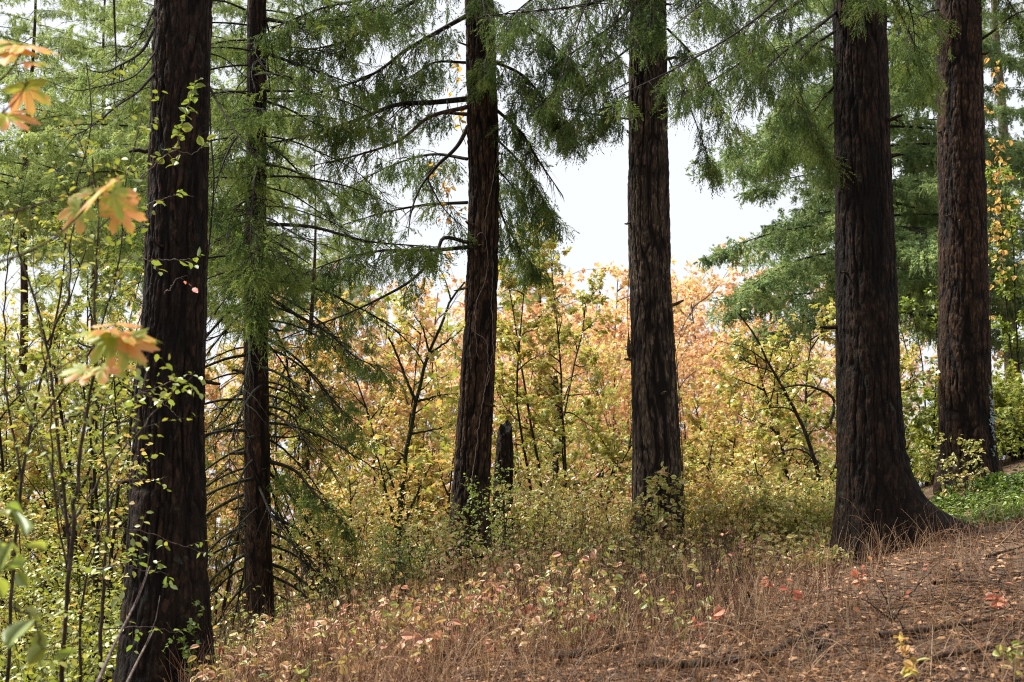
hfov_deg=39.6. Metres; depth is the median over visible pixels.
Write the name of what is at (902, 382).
autumn maple
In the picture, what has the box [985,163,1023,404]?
leafy bush
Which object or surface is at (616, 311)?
autumn maple
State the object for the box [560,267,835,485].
autumn maple
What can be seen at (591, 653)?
fallen branch
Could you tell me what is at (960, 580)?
fallen branch
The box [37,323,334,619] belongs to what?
autumn maple
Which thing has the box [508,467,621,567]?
leafy bush
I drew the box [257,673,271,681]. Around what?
seedling
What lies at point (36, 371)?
autumn maple
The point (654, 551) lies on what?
undergrowth
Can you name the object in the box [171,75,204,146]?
leafy shoot
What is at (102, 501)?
vine maple
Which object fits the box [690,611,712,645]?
seedling
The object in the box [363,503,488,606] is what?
leafy bush
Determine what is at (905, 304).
leafy bush
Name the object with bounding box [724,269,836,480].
autumn maple
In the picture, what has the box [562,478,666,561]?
leafy bush
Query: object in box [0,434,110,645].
vine maple
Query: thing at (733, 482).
leafy bush
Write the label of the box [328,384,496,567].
vine maple
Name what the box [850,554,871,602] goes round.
seedling
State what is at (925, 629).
fallen branch
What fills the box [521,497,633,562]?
leafy bush
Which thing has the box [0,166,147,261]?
maple branch
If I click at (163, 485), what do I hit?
leafy shoot
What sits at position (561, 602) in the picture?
seedling
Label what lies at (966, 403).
red fir tree
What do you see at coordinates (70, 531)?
sapling
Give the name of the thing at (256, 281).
slim fir tree
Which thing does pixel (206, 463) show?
vine maple
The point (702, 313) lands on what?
autumn maple
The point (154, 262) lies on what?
leafy shoot
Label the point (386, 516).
leafy bush
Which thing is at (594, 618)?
seedling
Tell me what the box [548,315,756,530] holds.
autumn maple
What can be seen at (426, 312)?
autumn maple
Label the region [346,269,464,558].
vine maple
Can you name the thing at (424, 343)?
autumn maple
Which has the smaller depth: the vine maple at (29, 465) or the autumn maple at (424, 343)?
the vine maple at (29, 465)
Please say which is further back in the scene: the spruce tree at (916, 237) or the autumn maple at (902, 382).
the autumn maple at (902, 382)
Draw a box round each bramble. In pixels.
[665,538,752,615]
[697,523,791,607]
[823,550,952,621]
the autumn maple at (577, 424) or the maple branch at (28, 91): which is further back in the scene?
the autumn maple at (577, 424)
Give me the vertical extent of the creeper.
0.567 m
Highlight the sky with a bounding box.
[0,0,1023,567]
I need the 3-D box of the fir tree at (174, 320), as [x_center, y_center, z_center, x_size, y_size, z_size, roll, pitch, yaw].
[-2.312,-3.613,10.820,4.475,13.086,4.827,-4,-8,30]
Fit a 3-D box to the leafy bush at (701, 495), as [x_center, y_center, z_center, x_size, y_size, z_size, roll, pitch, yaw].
[2.274,1.901,15.405,1.412,1.110,1.670,-6,-9,43]
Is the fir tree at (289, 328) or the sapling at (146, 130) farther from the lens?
the fir tree at (289, 328)
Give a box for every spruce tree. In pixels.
[685,0,1023,381]
[807,0,1023,338]
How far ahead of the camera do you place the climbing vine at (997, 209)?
18.52 m
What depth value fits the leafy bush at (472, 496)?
14.06 m
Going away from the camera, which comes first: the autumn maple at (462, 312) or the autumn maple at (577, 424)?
the autumn maple at (577, 424)
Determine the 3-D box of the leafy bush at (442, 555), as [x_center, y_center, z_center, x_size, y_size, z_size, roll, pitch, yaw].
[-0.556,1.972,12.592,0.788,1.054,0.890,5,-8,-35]
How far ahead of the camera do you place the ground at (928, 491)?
8.27 m
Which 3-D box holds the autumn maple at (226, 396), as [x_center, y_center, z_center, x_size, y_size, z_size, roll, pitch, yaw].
[-7.852,5.263,37.288,8.655,13.492,6.959,-4,-7,29]
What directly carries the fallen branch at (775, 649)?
on the ground at (928, 491)
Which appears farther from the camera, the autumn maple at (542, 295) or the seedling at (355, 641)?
the autumn maple at (542, 295)
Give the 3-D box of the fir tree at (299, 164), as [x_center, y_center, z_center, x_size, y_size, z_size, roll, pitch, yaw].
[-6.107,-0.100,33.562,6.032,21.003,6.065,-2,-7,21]
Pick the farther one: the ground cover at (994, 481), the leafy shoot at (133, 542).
the ground cover at (994, 481)
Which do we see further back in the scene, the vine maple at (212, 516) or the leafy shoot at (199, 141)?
the vine maple at (212, 516)
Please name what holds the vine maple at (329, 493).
on the ground at (928, 491)
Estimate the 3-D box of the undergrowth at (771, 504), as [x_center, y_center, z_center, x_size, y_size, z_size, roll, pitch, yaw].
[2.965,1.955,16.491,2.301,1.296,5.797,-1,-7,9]
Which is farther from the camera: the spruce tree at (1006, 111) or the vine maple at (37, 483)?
the spruce tree at (1006, 111)
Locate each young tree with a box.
[527,347,587,490]
[567,441,629,513]
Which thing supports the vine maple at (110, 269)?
on the ground at (928, 491)
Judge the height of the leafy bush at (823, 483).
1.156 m
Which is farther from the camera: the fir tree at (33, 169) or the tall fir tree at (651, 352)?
the fir tree at (33, 169)
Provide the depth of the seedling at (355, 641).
9.01 m
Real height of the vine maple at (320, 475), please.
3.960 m
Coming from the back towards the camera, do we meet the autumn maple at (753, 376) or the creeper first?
the autumn maple at (753, 376)
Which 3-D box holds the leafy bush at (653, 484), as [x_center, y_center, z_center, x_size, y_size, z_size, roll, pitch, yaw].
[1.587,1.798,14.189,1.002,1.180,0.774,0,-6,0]
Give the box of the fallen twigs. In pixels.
[111,483,1023,681]
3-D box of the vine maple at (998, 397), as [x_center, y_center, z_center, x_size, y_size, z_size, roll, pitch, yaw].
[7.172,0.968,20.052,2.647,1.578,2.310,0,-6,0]
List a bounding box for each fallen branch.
[546,621,649,658]
[638,648,771,669]
[697,609,790,631]
[762,620,828,659]
[782,623,831,649]
[878,612,994,638]
[917,625,1023,664]
[933,565,1009,587]
[986,541,1023,557]
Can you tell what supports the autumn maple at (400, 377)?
on the ground at (928, 491)
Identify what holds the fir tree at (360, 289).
on the ground at (928, 491)
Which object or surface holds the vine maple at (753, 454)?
on the ground at (928, 491)
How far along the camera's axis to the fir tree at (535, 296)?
44.33 m
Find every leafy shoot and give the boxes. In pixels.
[81,511,213,557]
[84,547,177,589]
[103,374,205,410]
[103,617,187,653]
[106,456,170,491]
[130,247,202,275]
[139,134,217,179]
[140,385,180,418]
[145,189,192,205]
[164,275,197,294]
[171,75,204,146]
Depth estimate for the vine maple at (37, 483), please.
18.17 m
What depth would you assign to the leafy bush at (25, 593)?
11.34 m
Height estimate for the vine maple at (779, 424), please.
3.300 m
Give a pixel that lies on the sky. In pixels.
(594, 204)
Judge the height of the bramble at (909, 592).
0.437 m
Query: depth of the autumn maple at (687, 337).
41.73 m
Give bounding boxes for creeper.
[163,599,205,680]
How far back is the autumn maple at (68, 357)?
36.19 m
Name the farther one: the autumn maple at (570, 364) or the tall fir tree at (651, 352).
the autumn maple at (570, 364)
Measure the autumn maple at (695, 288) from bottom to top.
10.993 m
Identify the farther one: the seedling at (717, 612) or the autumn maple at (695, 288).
the autumn maple at (695, 288)
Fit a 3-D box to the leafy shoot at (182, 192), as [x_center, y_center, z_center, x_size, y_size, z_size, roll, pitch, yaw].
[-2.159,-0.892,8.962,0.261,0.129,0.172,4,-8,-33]
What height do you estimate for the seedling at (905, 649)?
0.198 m
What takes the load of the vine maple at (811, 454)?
on the ground at (928, 491)
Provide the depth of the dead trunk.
17.07 m
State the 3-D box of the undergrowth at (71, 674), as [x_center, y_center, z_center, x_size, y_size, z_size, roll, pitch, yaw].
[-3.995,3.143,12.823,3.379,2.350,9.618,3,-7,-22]
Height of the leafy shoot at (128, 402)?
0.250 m
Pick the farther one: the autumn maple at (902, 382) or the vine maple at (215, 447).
the autumn maple at (902, 382)
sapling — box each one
[0,62,167,681]
[0,107,209,681]
[51,376,163,681]
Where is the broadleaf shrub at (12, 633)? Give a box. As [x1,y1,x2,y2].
[0,500,74,665]
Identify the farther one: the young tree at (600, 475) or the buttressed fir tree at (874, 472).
the young tree at (600, 475)
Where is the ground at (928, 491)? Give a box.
[40,456,1023,681]
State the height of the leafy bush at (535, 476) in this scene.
1.922 m
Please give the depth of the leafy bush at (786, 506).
14.17 m
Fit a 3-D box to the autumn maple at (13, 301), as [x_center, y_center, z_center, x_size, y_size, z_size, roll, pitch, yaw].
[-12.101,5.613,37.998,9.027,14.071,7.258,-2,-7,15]
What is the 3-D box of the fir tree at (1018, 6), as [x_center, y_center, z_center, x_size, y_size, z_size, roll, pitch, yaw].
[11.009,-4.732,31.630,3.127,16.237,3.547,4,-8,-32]
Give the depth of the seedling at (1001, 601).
7.56 m
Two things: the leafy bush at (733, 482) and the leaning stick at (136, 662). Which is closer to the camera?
the leaning stick at (136, 662)
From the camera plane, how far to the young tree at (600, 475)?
20.16 m
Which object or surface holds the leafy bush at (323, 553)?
on the ground at (928, 491)
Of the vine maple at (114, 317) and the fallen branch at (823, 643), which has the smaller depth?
the fallen branch at (823, 643)
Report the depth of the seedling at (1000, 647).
6.37 m
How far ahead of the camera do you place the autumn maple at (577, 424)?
30.07 m
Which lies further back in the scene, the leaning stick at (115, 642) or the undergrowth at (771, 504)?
the undergrowth at (771, 504)
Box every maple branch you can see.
[0,39,60,131]
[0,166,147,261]
[0,322,161,395]
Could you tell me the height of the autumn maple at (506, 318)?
13.236 m
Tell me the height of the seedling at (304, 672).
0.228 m
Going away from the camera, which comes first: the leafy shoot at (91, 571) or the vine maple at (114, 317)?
the leafy shoot at (91, 571)
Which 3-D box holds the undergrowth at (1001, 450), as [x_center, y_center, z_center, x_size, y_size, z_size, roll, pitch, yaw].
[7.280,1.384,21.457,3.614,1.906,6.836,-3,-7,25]
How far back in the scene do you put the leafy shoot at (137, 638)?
8.24 m
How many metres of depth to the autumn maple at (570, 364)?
33.16 m
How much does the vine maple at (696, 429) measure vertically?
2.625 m
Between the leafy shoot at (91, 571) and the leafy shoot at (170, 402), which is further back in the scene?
the leafy shoot at (170, 402)
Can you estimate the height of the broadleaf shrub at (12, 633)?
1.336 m
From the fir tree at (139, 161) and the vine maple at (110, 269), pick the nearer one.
the vine maple at (110, 269)
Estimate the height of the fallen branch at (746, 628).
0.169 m
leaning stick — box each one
[96,552,149,681]
[126,597,159,681]
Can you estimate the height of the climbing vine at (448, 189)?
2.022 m
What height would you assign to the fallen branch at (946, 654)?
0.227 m
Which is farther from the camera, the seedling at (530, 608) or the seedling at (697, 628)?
the seedling at (530, 608)
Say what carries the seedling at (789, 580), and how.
on the ground at (928, 491)
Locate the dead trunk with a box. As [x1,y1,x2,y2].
[492,420,513,558]
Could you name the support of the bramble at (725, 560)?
on the ground at (928, 491)
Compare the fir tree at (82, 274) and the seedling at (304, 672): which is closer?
the seedling at (304, 672)
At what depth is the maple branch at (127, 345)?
4.28 m
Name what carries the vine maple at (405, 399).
on the ground at (928, 491)
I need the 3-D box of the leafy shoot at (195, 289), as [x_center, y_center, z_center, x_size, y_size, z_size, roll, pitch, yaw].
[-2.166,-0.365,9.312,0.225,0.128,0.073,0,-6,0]
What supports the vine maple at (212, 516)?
on the ground at (928, 491)
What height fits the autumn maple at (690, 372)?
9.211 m
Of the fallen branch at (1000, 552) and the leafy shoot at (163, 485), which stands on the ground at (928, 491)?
the fallen branch at (1000, 552)
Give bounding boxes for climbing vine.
[427,52,468,231]
[982,43,1023,425]
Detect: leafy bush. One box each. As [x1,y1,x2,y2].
[0,474,128,680]
[0,537,121,681]
[292,474,382,619]
[324,465,423,602]
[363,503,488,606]
[405,504,489,598]
[427,460,524,579]
[449,441,607,558]
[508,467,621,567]
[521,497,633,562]
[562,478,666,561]
[622,461,721,561]
[684,455,757,548]
[684,464,802,556]
[710,468,800,549]
[731,465,835,558]
[769,456,836,549]
[898,264,991,433]
[917,433,989,497]
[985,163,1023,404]
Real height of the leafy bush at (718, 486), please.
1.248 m
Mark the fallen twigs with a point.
(836, 630)
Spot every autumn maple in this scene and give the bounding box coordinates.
[0,279,241,627]
[0,280,141,625]
[0,298,86,626]
[29,295,341,632]
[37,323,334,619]
[73,306,440,625]
[205,251,520,618]
[268,318,461,585]
[271,259,559,575]
[272,278,541,548]
[330,282,585,541]
[352,261,630,528]
[360,280,583,530]
[387,314,609,543]
[428,255,722,538]
[460,285,760,530]
[497,264,736,518]
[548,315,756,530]
[557,276,797,526]
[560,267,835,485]
[593,237,814,474]
[593,250,835,480]
[674,243,937,487]
[708,325,835,479]
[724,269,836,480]
[772,317,927,490]
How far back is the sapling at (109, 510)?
9.22 m
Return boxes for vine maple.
[0,213,92,547]
[0,236,216,648]
[0,238,207,671]
[0,313,101,636]
[0,361,125,672]
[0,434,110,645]
[6,281,141,681]
[20,445,236,680]
[34,318,241,642]
[87,349,368,637]
[131,335,336,637]
[216,366,439,620]
[271,447,431,612]
[308,283,521,580]
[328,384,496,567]
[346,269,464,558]
[435,377,632,549]
[456,219,621,550]
[677,375,799,507]
[681,418,836,522]
[705,302,835,501]
[708,297,940,492]
[900,354,1023,485]
[928,358,1023,459]
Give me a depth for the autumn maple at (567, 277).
36.86 m
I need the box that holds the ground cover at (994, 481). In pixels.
[922,464,1023,526]
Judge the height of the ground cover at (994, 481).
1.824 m
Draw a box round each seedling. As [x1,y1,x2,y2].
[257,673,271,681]
[298,659,319,681]
[347,631,365,656]
[521,604,536,631]
[554,599,573,629]
[584,604,603,638]
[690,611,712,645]
[711,603,730,639]
[758,576,774,599]
[778,578,803,617]
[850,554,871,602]
[893,631,918,664]
[899,657,930,681]
[984,580,1013,625]
[992,640,1023,680]
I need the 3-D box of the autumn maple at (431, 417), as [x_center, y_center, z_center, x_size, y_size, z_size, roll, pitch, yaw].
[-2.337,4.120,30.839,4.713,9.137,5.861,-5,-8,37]
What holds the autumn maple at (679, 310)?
on the ground at (928, 491)
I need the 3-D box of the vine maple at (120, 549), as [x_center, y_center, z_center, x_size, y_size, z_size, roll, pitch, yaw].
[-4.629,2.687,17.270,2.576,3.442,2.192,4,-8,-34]
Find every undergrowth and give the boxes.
[0,575,236,681]
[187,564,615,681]
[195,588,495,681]
[200,517,723,681]
[213,437,853,666]
[681,463,835,559]
[905,391,1023,489]
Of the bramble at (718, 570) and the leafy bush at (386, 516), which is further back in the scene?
the leafy bush at (386, 516)
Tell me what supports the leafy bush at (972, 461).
on the ground at (928, 491)
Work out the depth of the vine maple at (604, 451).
19.45 m
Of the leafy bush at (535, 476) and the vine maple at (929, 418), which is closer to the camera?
the leafy bush at (535, 476)
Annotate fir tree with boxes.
[0,0,145,664]
[0,0,243,613]
[0,0,352,329]
[37,0,281,681]
[81,0,458,644]
[119,0,378,607]
[205,141,399,581]
[236,0,603,572]
[305,180,393,466]
[469,0,772,563]
[500,196,583,414]
[600,0,980,566]
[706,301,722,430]
[888,0,1023,494]
[983,0,1023,455]
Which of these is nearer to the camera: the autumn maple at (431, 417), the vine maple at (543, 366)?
the vine maple at (543, 366)
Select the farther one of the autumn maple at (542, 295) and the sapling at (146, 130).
the autumn maple at (542, 295)
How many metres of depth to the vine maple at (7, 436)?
21.80 m
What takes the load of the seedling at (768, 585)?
on the ground at (928, 491)
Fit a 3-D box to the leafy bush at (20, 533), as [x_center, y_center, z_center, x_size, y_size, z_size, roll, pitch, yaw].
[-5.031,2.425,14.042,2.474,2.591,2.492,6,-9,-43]
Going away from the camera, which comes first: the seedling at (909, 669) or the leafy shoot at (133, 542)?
the seedling at (909, 669)
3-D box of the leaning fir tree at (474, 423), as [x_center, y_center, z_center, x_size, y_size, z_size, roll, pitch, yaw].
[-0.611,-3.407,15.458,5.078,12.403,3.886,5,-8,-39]
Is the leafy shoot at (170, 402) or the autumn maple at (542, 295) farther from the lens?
the autumn maple at (542, 295)
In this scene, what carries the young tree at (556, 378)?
on the ground at (928, 491)

